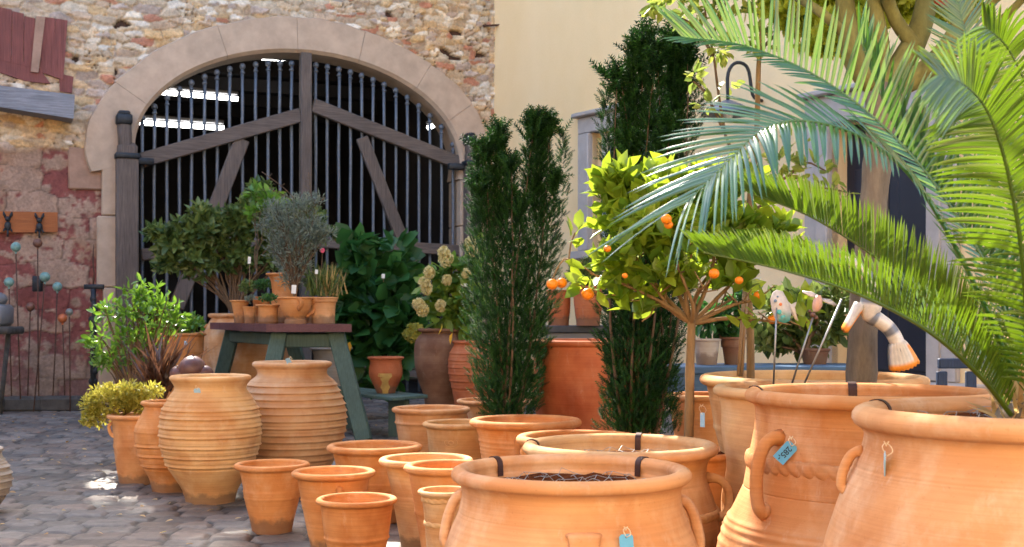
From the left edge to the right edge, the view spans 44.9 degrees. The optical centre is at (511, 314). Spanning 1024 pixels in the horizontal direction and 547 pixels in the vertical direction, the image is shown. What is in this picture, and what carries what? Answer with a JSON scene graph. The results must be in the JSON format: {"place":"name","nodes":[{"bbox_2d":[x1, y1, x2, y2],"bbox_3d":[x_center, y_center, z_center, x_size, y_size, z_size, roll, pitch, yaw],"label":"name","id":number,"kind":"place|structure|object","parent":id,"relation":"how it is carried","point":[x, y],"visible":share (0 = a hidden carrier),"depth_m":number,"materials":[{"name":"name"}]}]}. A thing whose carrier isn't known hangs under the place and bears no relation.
{"place":"outdoors","nodes":[
{"label":"outdoors","id":0,"kind":"place"},
{"bbox_2d":[76,272,191,411],"bbox_3d":[-3.031,0.262,9.989,0.911,1.213,0.409,0,0,0],"label":"glossy bush","id":1,"kind":"object","parent":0,"point":[137,314],"visible":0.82,"depth_m":9.97,"materials":[{"name":"green plant"}]},
{"bbox_2d":[122,323,218,398],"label":"red grass","id":2,"kind":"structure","parent":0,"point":[158,371],"depth_m":9.34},
{"bbox_2d":[241,177,290,273],"bbox_3d":[-2.711,-0.972,13.564,0.557,1.055,0.376,0,0,22],"label":"sunlit sprig","id":3,"kind":"object","parent":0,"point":[254,187],"visible":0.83,"depth_m":13.58,"materials":[{"name":"green plant"}]},
{"bbox_2d":[304,248,351,296],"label":"dry grass","id":4,"kind":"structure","parent":0,"point":[327,283],"depth_m":12.24,"materials":[{"name":"green plant"}]},
{"bbox_2d":[0,393,673,546],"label":"cobbled paving","id":5,"kind":"structure","parent":0,"point":[85,518],"depth_m":7.77,"materials":[{"name":"stone"}]},
{"bbox_2d":[0,446,13,503],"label":"ribbed jar","id":6,"kind":"object","parent":5,"relation":"on","point":[6,476],"visible":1,"depth_m":7.38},
{"bbox_2d":[4,277,13,395],"bbox_3d":[-6.347,0.377,15.651,0.124,1.687,0.124,0,0,0],"label":"ball stake","id":7,"kind":"object","parent":5,"relation":"on","point":[8,282],"visible":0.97,"depth_m":15.64,"materials":[{"name":"metal"}]},
{"bbox_2d":[0,292,23,413],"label":"table","id":8,"kind":"object","parent":5,"relation":"on","point":[7,318],"visible":0.99,"depth_m":14.78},
{"bbox_2d":[11,242,20,410],"bbox_3d":[-6.083,0.168,15.207,0.119,2.104,0.119,0,0,45],"label":"ball stake","id":9,"kind":"object","parent":5,"relation":"on","point":[15,247],"visible":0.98,"depth_m":15.20,"materials":[{"name":"metal"}]},
{"bbox_2d":[26,302,34,395],"bbox_3d":[-6.090,0.536,15.685,0.114,1.369,0.114,0,0,0],"label":"ball stake","id":10,"kind":"object","parent":5,"relation":"on","point":[30,306],"visible":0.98,"depth_m":15.68,"materials":[{"name":"metal"}]},
{"bbox_2d":[33,238,42,395],"bbox_3d":[-5.893,0.140,15.411,0.117,2.161,0.117,0,0,0],"label":"ball stake","id":11,"kind":"object","parent":5,"relation":"on","point":[37,243],"visible":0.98,"depth_m":15.40,"materials":[{"name":"metal"}]},
{"bbox_2d":[33,272,49,411],"bbox_3d":[-5.724,0.352,15.094,0.200,1.737,0.125,0,0,-23],"label":"ball stake","id":12,"kind":"object","parent":5,"relation":"on","point":[44,277],"visible":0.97,"depth_m":15.10,"materials":[{"name":"metal"}]},
{"bbox_2d":[3,395,84,411],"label":"stone block","id":13,"kind":"structure","parent":5,"relation":"on","point":[42,403],"depth_m":15.20,"materials":[{"name":"stone"}]},
{"bbox_2d":[52,282,61,395],"bbox_3d":[-5.742,0.408,15.666,0.117,1.626,0.117,0,0,45],"label":"ball stake","id":14,"kind":"object","parent":5,"relation":"on","point":[56,286],"visible":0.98,"depth_m":15.66,"materials":[{"name":"metal"}]},
{"bbox_2d":[57,314,66,395],"bbox_3d":[-5.690,0.607,15.699,0.119,1.226,0.119,0,0,0],"label":"ball stake","id":15,"kind":"object","parent":5,"relation":"on","point":[62,319],"visible":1,"depth_m":15.69,"materials":[{"name":"metal"}]},
{"bbox_2d":[66,308,72,411],"bbox_3d":[-5.391,0.575,15.106,0.088,1.290,0.088,0,0,0],"label":"ball stake","id":16,"kind":"object","parent":5,"relation":"on","point":[69,311],"visible":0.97,"depth_m":15.10,"materials":[{"name":"metal"}]},
{"bbox_2d":[84,244,112,407],"bbox_3d":[-5.272,0.165,15.492,0.512,2.083,0.296,0,0,0],"label":"iron stand","id":17,"kind":"object","parent":5,"relation":"on","point":[92,287],"visible":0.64,"depth_m":15.57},
{"bbox_2d":[106,412,150,484],"bbox_3d":[-2.656,0.952,8.770,0.406,0.496,0.403,0,0,0],"label":"planter","id":18,"kind":"object","parent":5,"relation":"on","point":[130,470],"visible":0.59,"depth_m":8.64,"materials":[{"name":"orange ceramic"}]},
{"bbox_2d":[76,378,165,429],"bbox_3d":[-2.766,0.641,8.805,0.631,0.381,0.291,0,0,0],"label":"yellow groundcover","id":19,"kind":"object","parent":18,"relation":"in","point":[125,398],"visible":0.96,"depth_m":8.76,"materials":[{"name":"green plant"}]},
{"bbox_2d":[134,399,182,492],"bbox_3d":[-2.298,0.891,8.350,0.478,0.619,0.474,0,0,0],"label":"ribbed jar","id":20,"kind":"object","parent":5,"relation":"on","point":[152,463],"visible":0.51,"depth_m":8.18,"materials":[{"name":"orange ceramic"}]},
{"bbox_2d":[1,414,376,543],"bbox_3d":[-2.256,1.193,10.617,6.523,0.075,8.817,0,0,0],"label":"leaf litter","id":21,"kind":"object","parent":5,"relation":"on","point":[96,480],"visible":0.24,"depth_m":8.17,"materials":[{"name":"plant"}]},
{"bbox_2d":[157,373,262,504],"bbox_3d":[-1.911,0.793,7.859,0.648,0.814,0.653,0,0,0],"label":"ribbed jar","id":22,"kind":"object","parent":5,"relation":"on","point":[209,435],"visible":0.92,"depth_m":7.63,"materials":[{"name":"ceramic"}]},
{"bbox_2d":[200,313,286,381],"bbox_3d":[-3.167,0.595,14.599,1.024,1.210,0.991,0,0,0],"label":"jar","id":23,"kind":"object","parent":5,"relation":"on","point":[247,355],"visible":0.28,"depth_m":14.18,"materials":[{"name":"orange ceramic"}]},
{"bbox_2d":[139,175,336,312],"bbox_3d":[-3.155,-0.791,14.416,2.362,1.671,0.682,0,0,0],"label":"dark shrub","id":24,"kind":"object","parent":23,"relation":"on","point":[204,230],"visible":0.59,"depth_m":14.30,"materials":[{"name":"green plant"}]},
{"bbox_2d":[234,459,309,534],"bbox_3d":[-1.325,1.010,6.850,0.416,0.380,0.415,0,0,0],"label":"flowerpot","id":25,"kind":"object","parent":5,"relation":"on","point":[271,493],"visible":0.98,"depth_m":6.73,"materials":[{"name":"orange ceramic"}]},
{"bbox_2d":[210,323,372,439],"bbox_3d":[-2.401,0.662,12.860,1.265,1.133,3.001,0,0,-20],"label":"display table","id":26,"kind":"object","parent":5,"relation":"on","point":[278,339],"visible":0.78,"depth_m":11.87,"materials":[{"name":"green paint"}]},
{"bbox_2d":[230,300,249,322],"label":"pot","id":27,"kind":"object","parent":26,"relation":"on","point":[237,307],"visible":0.78,"depth_m":12.94,"materials":[{"name":"orange ceramic"}]},
{"bbox_2d":[238,278,256,294],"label":"potted plant","id":28,"kind":"object","parent":27,"relation":"in","point":[247,288],"visible":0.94,"depth_m":12.97,"materials":[{"name":"green plant"}]},
{"bbox_2d":[243,307,256,322],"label":"pot","id":29,"kind":"object","parent":26,"relation":"on","point":[249,314],"visible":1,"depth_m":12.55,"materials":[{"name":"orange ceramic"}]},
{"bbox_2d":[253,296,269,322],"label":"pot","id":30,"kind":"object","parent":26,"relation":"on","point":[257,301],"visible":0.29,"depth_m":13.13,"materials":[{"name":"orange ceramic"}]},
{"bbox_2d":[253,278,271,291],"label":"potted plant","id":31,"kind":"object","parent":30,"relation":"in","point":[265,283],"visible":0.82,"depth_m":13.12,"materials":[{"name":"green plant"}]},
{"bbox_2d":[255,304,279,323],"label":"pot","id":32,"kind":"object","parent":26,"relation":"on","point":[267,313],"visible":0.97,"depth_m":12.21,"materials":[{"name":"orange ceramic"}]},
{"bbox_2d":[258,292,277,303],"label":"potted plant","id":33,"kind":"object","parent":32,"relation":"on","point":[266,297],"visible":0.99,"depth_m":12.29,"materials":[{"name":"green plant"}]},
{"bbox_2d":[266,273,297,322],"bbox_3d":[-2.380,-0.167,12.998,0.396,0.522,0.410,0,0,0],"label":"pot","id":34,"kind":"object","parent":26,"relation":"on","point":[279,291],"visible":0.34,"depth_m":12.87,"materials":[{"name":"orange ceramic"}]},
{"bbox_2d":[277,297,315,323],"bbox_3d":[-2.129,-0.026,12.200,0.362,0.284,0.359,0,0,34],"label":"pot","id":35,"kind":"object","parent":26,"relation":"on","point":[295,310],"visible":0.98,"depth_m":12.09,"materials":[{"name":"orange ceramic"}]},
{"bbox_2d":[252,189,338,295],"bbox_3d":[-2.141,-0.717,12.308,0.808,1.080,0.531,0,0,-24],"label":"silver shrub","id":36,"kind":"object","parent":35,"relation":"in","point":[289,233],"visible":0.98,"depth_m":12.25,"materials":[{"name":"green plant"}]},
{"bbox_2d":[311,297,337,323],"bbox_3d":[-1.871,-0.038,12.300,0.297,0.263,0.295,0,0,0],"label":"pot","id":37,"kind":"object","parent":26,"relation":"on","point":[324,313],"visible":0.9,"depth_m":12.20,"materials":[{"name":"orange ceramic"}]},
{"bbox_2d":[247,360,347,466],"bbox_3d":[-1.507,0.762,8.500,0.761,0.877,0.755,0,0,0],"label":"ribbed jar","id":38,"kind":"object","parent":5,"relation":"on","point":[302,407],"visible":0.69,"depth_m":8.22,"materials":[{"name":"orange ceramic"}]},
{"bbox_2d":[310,347,352,385],"bbox_3d":[-2.037,0.787,14.001,0.483,0.826,0.482,0,0,0],"label":"tub","id":39,"kind":"object","parent":5,"relation":"on","point":[323,353],"visible":0.27,"depth_m":13.82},
{"bbox_2d":[291,465,375,546],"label":"flowerpot","id":40,"kind":"object","parent":5,"relation":"on","point":[315,483],"visible":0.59,"depth_m":6.08,"materials":[{"name":"orange ceramic"}]},
{"bbox_2d":[316,492,396,546],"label":"flowerpot","id":41,"kind":"object","parent":5,"relation":"on","point":[356,519],"visible":1,"depth_m":5.62,"materials":[{"name":"orange ceramic"}]},
{"bbox_2d":[326,440,421,523],"bbox_3d":[-0.798,0.977,7.200,0.553,0.446,0.549,0,0,0],"label":"flowerpot","id":42,"kind":"object","parent":5,"relation":"on","point":[367,453],"visible":0.3,"depth_m":7.01,"materials":[{"name":"orange ceramic"}]},
{"bbox_2d":[326,222,431,401],"bbox_3d":[-1.530,-0.020,14.193,1.375,2.062,0.829,0,0,0],"label":"hydrangea","id":43,"kind":"object","parent":5,"relation":"on","point":[375,311],"visible":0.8,"depth_m":14.05,"materials":[{"name":"green plant"}]},
{"bbox_2d":[343,387,427,436],"bbox_3d":[-1.383,0.991,12.460,0.472,0.418,1.568,0,0,-34],"label":"slatted bench","id":44,"kind":"object","parent":5,"relation":"on","point":[396,398],"visible":0.43,"depth_m":12.07,"materials":[{"name":"green paint"}]},
{"bbox_2d":[367,356,403,393],"bbox_3d":[-1.251,0.611,12.300,0.365,0.380,0.364,0,0,0],"label":"pot","id":45,"kind":"object","parent":44,"relation":"on","point":[385,373],"visible":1,"depth_m":12.18,"materials":[{"name":"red ceramic"}]},
{"bbox_2d":[379,453,472,546],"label":"flowerpot","id":46,"kind":"object","parent":5,"relation":"on","point":[401,489],"visible":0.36,"depth_m":6.19,"materials":[{"name":"ceramic"}]},
{"bbox_2d":[392,404,469,452],"bbox_3d":[-0.573,0.929,8.801,0.558,0.541,0.558,0,0,0],"label":"flowerpot","id":47,"kind":"object","parent":5,"relation":"on","point":[410,420],"visible":0.46,"depth_m":8.59,"materials":[{"name":"orange ceramic"}]},
{"bbox_2d":[403,459,470,546],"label":"flowerpot","id":48,"kind":"object","parent":5,"relation":"on","point":[427,473],"visible":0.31,"depth_m":5.60,"materials":[{"name":"orange ceramic"}]},
{"bbox_2d":[414,328,466,404],"bbox_3d":[-0.704,0.671,12.600,0.578,1.058,0.577,0,0,0],"label":"jar","id":49,"kind":"object","parent":5,"relation":"on","point":[433,347],"visible":0.48,"depth_m":12.38,"materials":[{"name":"ceramic"}]},
{"bbox_2d":[348,232,491,350],"bbox_3d":[-0.885,-0.195,12.797,1.486,1.406,1.460,0,0,0],"label":"panicle hydrangea","id":50,"kind":"object","parent":49,"relation":"on","point":[441,288],"visible":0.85,"depth_m":12.39,"materials":[{"name":"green plant"}]},
{"bbox_2d":[422,419,481,459],"bbox_3d":[-0.328,0.946,8.001,0.497,0.507,0.495,0,0,0],"label":"flowerpot","id":51,"kind":"object","parent":5,"relation":"on","point":[457,436],"visible":0.35,"depth_m":7.81,"materials":[{"name":"ceramic"}]},
{"bbox_2d":[448,340,494,418],"bbox_3d":[-0.366,0.730,12.200,0.537,0.941,0.541,0,0,0],"label":"jar","id":52,"kind":"object","parent":5,"relation":"on","point":[459,380],"visible":0.35,"depth_m":12.00,"materials":[{"name":"orange ceramic"}]},
{"bbox_2d":[457,397,529,418],"bbox_3d":[-0.128,0.930,9.499,0.592,0.557,0.587,0,0,0],"label":"flowerpot","id":53,"kind":"object","parent":5,"relation":"on","point":[472,403],"visible":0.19,"depth_m":9.34,"materials":[{"name":"orange ceramic"}]},
{"bbox_2d":[469,414,581,458],"bbox_3d":[0.074,0.886,6.800,0.615,0.629,0.612,0,0,0],"label":"flowerpot","id":54,"kind":"object","parent":5,"relation":"on","point":[498,435],"visible":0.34,"depth_m":6.61,"materials":[{"name":"orange ceramic"}]},
{"bbox_2d":[516,430,627,454],"bbox_3d":[0.279,0.860,5.200,0.524,0.709,0.522,0,0,0],"label":"planter","id":55,"kind":"object","parent":5,"relation":"on","point":[522,438],"visible":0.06,"depth_m":5.37,"materials":[{"name":"orange ceramic"}]},
{"bbox_2d":[543,325,608,338],"bbox_3d":[0.590,0.650,11.100,0.620,1.099,0.660,0,0,0],"label":"bench","id":56,"kind":"object","parent":5,"relation":"on","point":[571,331],"visible":0.13,"depth_m":10.77,"materials":[{"name":"stone"}]},
{"bbox_2d":[546,290,570,325],"bbox_3d":[0.410,-0.057,10.900,0.225,0.312,0.225,0,0,0],"label":"pot","id":57,"kind":"object","parent":56,"relation":"on","point":[561,318],"visible":0.62,"depth_m":10.81,"materials":[{"name":"orange ceramic"}]},
{"bbox_2d":[573,286,602,325],"bbox_3d":[0.663,-0.072,10.800,0.289,0.344,0.290,0,0,0],"label":"pot","id":58,"kind":"object","parent":56,"relation":"on","point":[586,314],"visible":0.59,"depth_m":10.70,"materials":[{"name":"orange ceramic"}]},
{"bbox_2d":[564,256,602,286],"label":"dark shrub","id":59,"kind":"object","parent":58,"relation":"in","point":[585,272],"visible":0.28,"depth_m":10.76,"materials":[{"name":"green plant"}]},
{"bbox_2d":[533,338,664,433],"bbox_3d":[0.558,0.687,7.899,0.884,1.052,0.880,0,0,0],"label":"planter","id":60,"kind":"object","parent":5,"relation":"on","point":[571,371],"visible":0.26,"depth_m":7.52,"materials":[{"name":"orange ceramic"}]},
{"bbox_2d":[672,391,718,445],"bbox_3d":[1.004,0.815,6.400,0.407,0.811,0.405,0,0,0],"label":"planter","id":61,"kind":"object","parent":5,"relation":"on","point":[707,432],"visible":0.22,"depth_m":6.24,"materials":[{"name":"orange ceramic"}]},
{"bbox_2d":[667,363,845,403],"bbox_3d":[1.462,0.777,8.700,1.900,0.845,0.600,0,0,0],"label":"blue bench","id":62,"kind":"object","parent":5,"relation":"on","point":[700,370],"visible":0.06,"depth_m":8.41,"materials":[{"name":"paint"}]},
{"bbox_2d":[695,338,720,364],"bbox_3d":[1.365,0.263,8.700,0.203,0.183,0.204,0,0,0],"label":"pot","id":63,"kind":"object","parent":62,"relation":"on","point":[706,351],"visible":0.94,"depth_m":8.63,"materials":[{"name":"ceramic"}]},
{"bbox_2d":[685,286,762,338],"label":"dark shrub","id":64,"kind":"object","parent":63,"relation":"in","point":[718,329],"visible":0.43,"depth_m":8.75,"materials":[{"name":"green plant"}]},
{"bbox_2d":[719,337,745,364],"bbox_3d":[1.560,0.258,8.750,0.198,0.197,0.199,0,0,0],"label":"pot","id":65,"kind":"object","parent":62,"relation":"on","point":[729,345],"visible":0.69,"depth_m":8.69,"materials":[{"name":"ceramic"}]},
{"bbox_2d":[799,348,830,364],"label":"pot","id":66,"kind":"object","parent":62,"relation":"on","point":[808,355],"visible":0.91,"depth_m":8.73,"materials":[{"name":"ceramic"}]},
{"bbox_2d":[754,276,849,362],"bbox_3d":[2.130,0.039,9.009,0.858,0.630,0.444,0,0,0],"label":"dark shrub","id":67,"kind":"object","parent":66,"relation":"in","point":[790,338],"visible":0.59,"depth_m":8.94,"materials":[{"name":"green plant"}]},
{"bbox_2d":[936,358,983,387],"bbox_3d":[3.145,0.753,8.500,0.470,0.903,0.050,0,0,0],"label":"bench","id":68,"kind":"object","parent":5,"relation":"on","point":[956,363],"visible":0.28,"depth_m":8.48,"materials":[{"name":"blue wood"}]},
{"bbox_3d":[-0.018,0.922,7.600,0.388,0.556,0.387,0,0,0],"label":"planter","id":69,"kind":"object","parent":5,"relation":"on","visible":0},
{"bbox_2d":[455,103,573,415],"bbox_3d":[0.020,-0.286,7.558,0.751,2.024,0.548,0,0,0],"label":"yew tree","id":70,"kind":"object","parent":69,"relation":"in","point":[505,365],"visible":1,"depth_m":7.52,"materials":[{"name":"plant"}]},
{"bbox_3d":[0.607,0.922,6.000,0.413,0.556,0.414,0,0,0],"label":"planter","id":71,"kind":"object","parent":5,"relation":"on","visible":0},
{"bbox_2d":[587,14,718,433],"bbox_3d":[0.685,-0.370,5.955,0.657,2.198,0.485,0,0,0],"label":"yew tree","id":72,"kind":"object","parent":71,"relation":"in","point":[642,399],"visible":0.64,"depth_m":5.91,"materials":[{"name":"plant"}]},
{"label":"ground","id":73,"kind":"structure","parent":0,"visible":0},
{"bbox_2d":[148,332,205,398],"bbox_3d":[-3.515,0.720,13.001,0.608,1.049,0.610,0,0,0],"label":"planter","id":74,"kind":"object","parent":73,"relation":"on","point":[197,349],"visible":0.27,"depth_m":12.79,"materials":[{"name":"orange ceramic"}]},
{"bbox_2d":[143,310,205,334],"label":"trailing plant","id":75,"kind":"object","parent":74,"relation":"on","point":[195,322],"visible":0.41,"depth_m":12.86,"materials":[{"name":"green plant"}]},
{"bbox_2d":[0,0,494,403],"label":"old barn","id":76,"kind":"structure","parent":73,"relation":"on","point":[137,59],"depth_m":17.36,"materials":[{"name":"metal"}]},
{"bbox_2d":[0,211,57,237],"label":"hook board","id":77,"kind":"object","parent":76,"relation":"attached to","point":[21,222],"visible":1,"depth_m":16.07,"materials":[{"name":"orange wood"}]},
{"bbox_2d":[0,7,72,93],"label":"red plank hatch","id":78,"kind":"object","parent":76,"relation":"attached to","point":[38,37],"visible":1,"depth_m":16.08,"materials":[{"name":"brown wood"}]},
{"bbox_2d":[0,85,74,122],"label":"timber lintel","id":79,"kind":"structure","parent":76,"relation":"attached to","point":[40,104],"depth_m":15.81,"materials":[{"name":"wood"}]},
{"bbox_2d":[32,276,42,291],"bbox_3d":[-6.041,-0.459,15.900,0.190,0.340,0.100,0,0,0],"label":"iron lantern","id":80,"kind":"object","parent":76,"relation":"attached to","point":[34,284],"visible":0.62,"depth_m":15.85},
{"bbox_2d":[139,115,223,129],"bbox_3d":[-5.018,-2.866,18.551,1.389,0.164,0.126,0,0,-23],"label":"ceiling light","id":81,"kind":"object","parent":76,"relation":"attached to","point":[185,125],"visible":0.53,"depth_m":18.55,"materials":[{"name":"white"}]},
{"bbox_2d":[162,86,237,100],"bbox_3d":[-4.925,-3.432,19.243,1.326,0.178,0.126,0,0,-23],"label":"ceiling light","id":82,"kind":"object","parent":76,"relation":"attached to","point":[208,96],"visible":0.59,"depth_m":19.25,"materials":[{"name":"white"}]},
{"bbox_2d":[114,60,300,383],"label":"barn gate","id":83,"kind":"structure","parent":76,"relation":"attached to","point":[129,158],"depth_m":16.88,"materials":[{"name":"grey metal"}]},
{"bbox_2d":[299,52,480,391],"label":"barn gate","id":84,"kind":"structure","parent":76,"relation":"attached to","point":[383,132],"depth_m":17.94,"materials":[{"name":"grey metal"}]},
{"bbox_2d":[418,486,460,546],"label":"flowerpot","id":85,"kind":"object","parent":73,"relation":"on","point":[434,499],"visible":0.53,"depth_m":5.03,"materials":[{"name":"ceramic"}]},
{"bbox_2d":[439,454,704,546],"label":"urn","id":86,"kind":"object","parent":73,"relation":"on","point":[530,510],"visible":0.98,"depth_m":2.79,"materials":[{"name":"orange ceramic"}]},
{"bbox_2d":[507,467,644,480],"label":"soil","id":87,"kind":"structure","parent":86,"relation":"in","point":[574,476],"depth_m":3.12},
{"bbox_2d":[619,526,633,546],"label":"price tag","id":88,"kind":"object","parent":86,"relation":"hanging from","point":[625,540],"visible":1,"depth_m":2.71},
{"bbox_2d":[523,433,733,546],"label":"urn","id":89,"kind":"object","parent":73,"relation":"on","point":[693,455],"visible":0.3,"depth_m":4.11,"materials":[{"name":"ceramic"}]},
{"bbox_2d":[707,446,725,532],"bbox_3d":[0.701,0.868,4.899,0.404,0.664,0.407,0,0,0],"label":"planter","id":90,"kind":"object","parent":73,"relation":"on","point":[716,464],"visible":0.05,"depth_m":4.74,"materials":[{"name":"orange ceramic"}]},
{"bbox_2d":[546,149,826,437],"bbox_3d":[0.690,-0.047,4.803,1.112,1.244,0.566,0,0,0],"label":"orange tree","id":91,"kind":"object","parent":90,"relation":"on","point":[613,182],"visible":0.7,"depth_m":4.83,"materials":[{"name":"green plant"}]},
{"bbox_2d":[493,0,1023,406],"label":"cream house","id":92,"kind":"structure","parent":73,"relation":"on","point":[545,51],"depth_m":15.68,"materials":[{"name":"paint"}]},
{"bbox_2d":[570,97,666,259],"bbox_3d":[1.511,-1.721,15.967,0.376,1.972,2.183,0,0,-33],"label":"window","id":93,"kind":"structure","parent":92,"relation":"in","point":[586,127],"depth_m":16.60,"materials":[{"name":"grey stone"}]},
{"bbox_2d":[701,61,762,117],"bbox_3d":[2.408,-2.484,13.774,0.596,0.667,0.656,0,0,28],"label":"wall lamp","id":94,"kind":"object","parent":92,"relation":"attached to","point":[728,100],"visible":0.59,"depth_m":13.75,"materials":[{"name":"grey metal"}]},
{"bbox_2d":[796,68,959,382],"bbox_3d":[3.775,-0.855,12.584,0.430,3.010,2.033,0,0,-33],"label":"doorway","id":95,"kind":"structure","parent":92,"relation":"in","point":[905,201],"depth_m":12.59,"materials":[{"name":"grey stone"}]},
{"bbox_2d":[713,381,904,523],"bbox_3d":[1.080,0.724,4.299,0.756,0.952,0.761,0,0,0],"label":"urn","id":96,"kind":"object","parent":73,"relation":"on","point":[737,417],"visible":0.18,"depth_m":4.20,"materials":[{"name":"ceramic"}]},
{"bbox_2d":[770,290,797,383],"bbox_3d":[0.948,0.084,4.305,0.101,0.337,0.039,0,0,-14],"label":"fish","id":97,"kind":"object","parent":96,"relation":"on","point":[782,308],"visible":0.99,"depth_m":4.30,"materials":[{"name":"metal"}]},
{"bbox_2d":[791,291,836,382],"bbox_3d":[1.047,0.086,4.301,0.166,0.335,0.037,0,0,0],"label":"ceramic bee","id":98,"kind":"object","parent":96,"relation":"on","point":[817,302],"visible":0.98,"depth_m":4.30,"materials":[{"name":"ceramic"}]},
{"bbox_2d":[804,256,919,382],"bbox_3d":[1.166,0.024,4.150,0.393,0.440,0.074,0,0,0],"label":"ceramic fish","id":99,"kind":"object","parent":96,"relation":"on","point":[902,355],"visible":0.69,"depth_m":4.13},
{"bbox_2d":[699,370,930,452],"bbox_3d":[1.212,0.722,4.999,0.901,0.956,0.905,0,0,0],"label":"urn","id":100,"kind":"object","parent":73,"relation":"on","point":[710,380],"visible":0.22,"depth_m":5.01,"materials":[{"name":"ceramic"}]},
{"bbox_2d":[737,290,745,375],"bbox_3d":[0.954,0.053,5.150,0.043,0.410,0.015,0,0,0],"label":"bamboo cane","id":101,"kind":"object","parent":100,"relation":"in","point":[740,339],"visible":0.65,"depth_m":5.14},
{"bbox_2d":[740,292,747,375],"bbox_3d":[0.966,0.053,5.150,0.040,0.409,0.015,0,0,0],"label":"bamboo cane","id":102,"kind":"object","parent":100,"relation":"in","point":[743,348],"visible":0.54,"depth_m":5.14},
{"bbox_2d":[639,0,859,377],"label":"sapling","id":103,"kind":"object","parent":100,"relation":"in","point":[650,9],"visible":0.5,"depth_m":5.29,"materials":[{"name":"green plant"}]},
{"bbox_2d":[716,383,990,546],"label":"urn","id":104,"kind":"object","parent":73,"relation":"on","point":[791,501],"visible":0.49,"depth_m":3.39,"materials":[{"name":"orange ceramic"}]},
{"bbox_2d":[773,436,796,464],"bbox_3d":[0.745,0.372,3.383,0.064,0.081,0.016,0,0,6],"label":"price tag","id":105,"kind":"object","parent":104,"relation":"attached to","point":[785,452],"visible":1,"depth_m":3.38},
{"bbox_2d":[846,382,856,395],"bbox_3d":[1.077,0.245,3.936,0.027,0.062,0.056,0,0,6],"label":"rim clamp","id":106,"kind":"object","parent":104,"relation":"attached to","point":[852,388],"visible":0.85,"depth_m":3.91,"materials":[{"name":"black metal"}]},
{"bbox_2d":[756,0,1023,382],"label":"courtyard tree","id":107,"kind":"object","parent":73,"relation":"on","point":[908,21],"visible":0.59,"depth_m":4.28,"materials":[{"name":"green plant"}]},
{"bbox_2d":[822,397,1023,546],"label":"urn","id":108,"kind":"object","parent":73,"relation":"on","point":[950,479],"visible":0.98,"depth_m":2.43,"materials":[{"name":"orange ceramic"}]},
{"bbox_2d":[583,0,1023,418],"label":"cycad","id":109,"kind":"object","parent":108,"relation":"on","point":[966,84],"visible":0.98,"depth_m":2.49,"materials":[{"name":"plant"}]},
{"bbox_3d":[-2.396,0.945,9.300,0.440,0.510,0.440,0,0,0],"label":"ball bowl","id":110,"kind":"object","parent":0,"visible":0},
{"bbox_2d":[179,354,204,373],"bbox_3d":[-2.370,0.406,9.200,0.209,0.221,0.209,0,0,0],"label":"ceramic ball","id":111,"kind":"object","parent":110,"relation":"in","point":[192,364],"visible":0.59,"depth_m":9.12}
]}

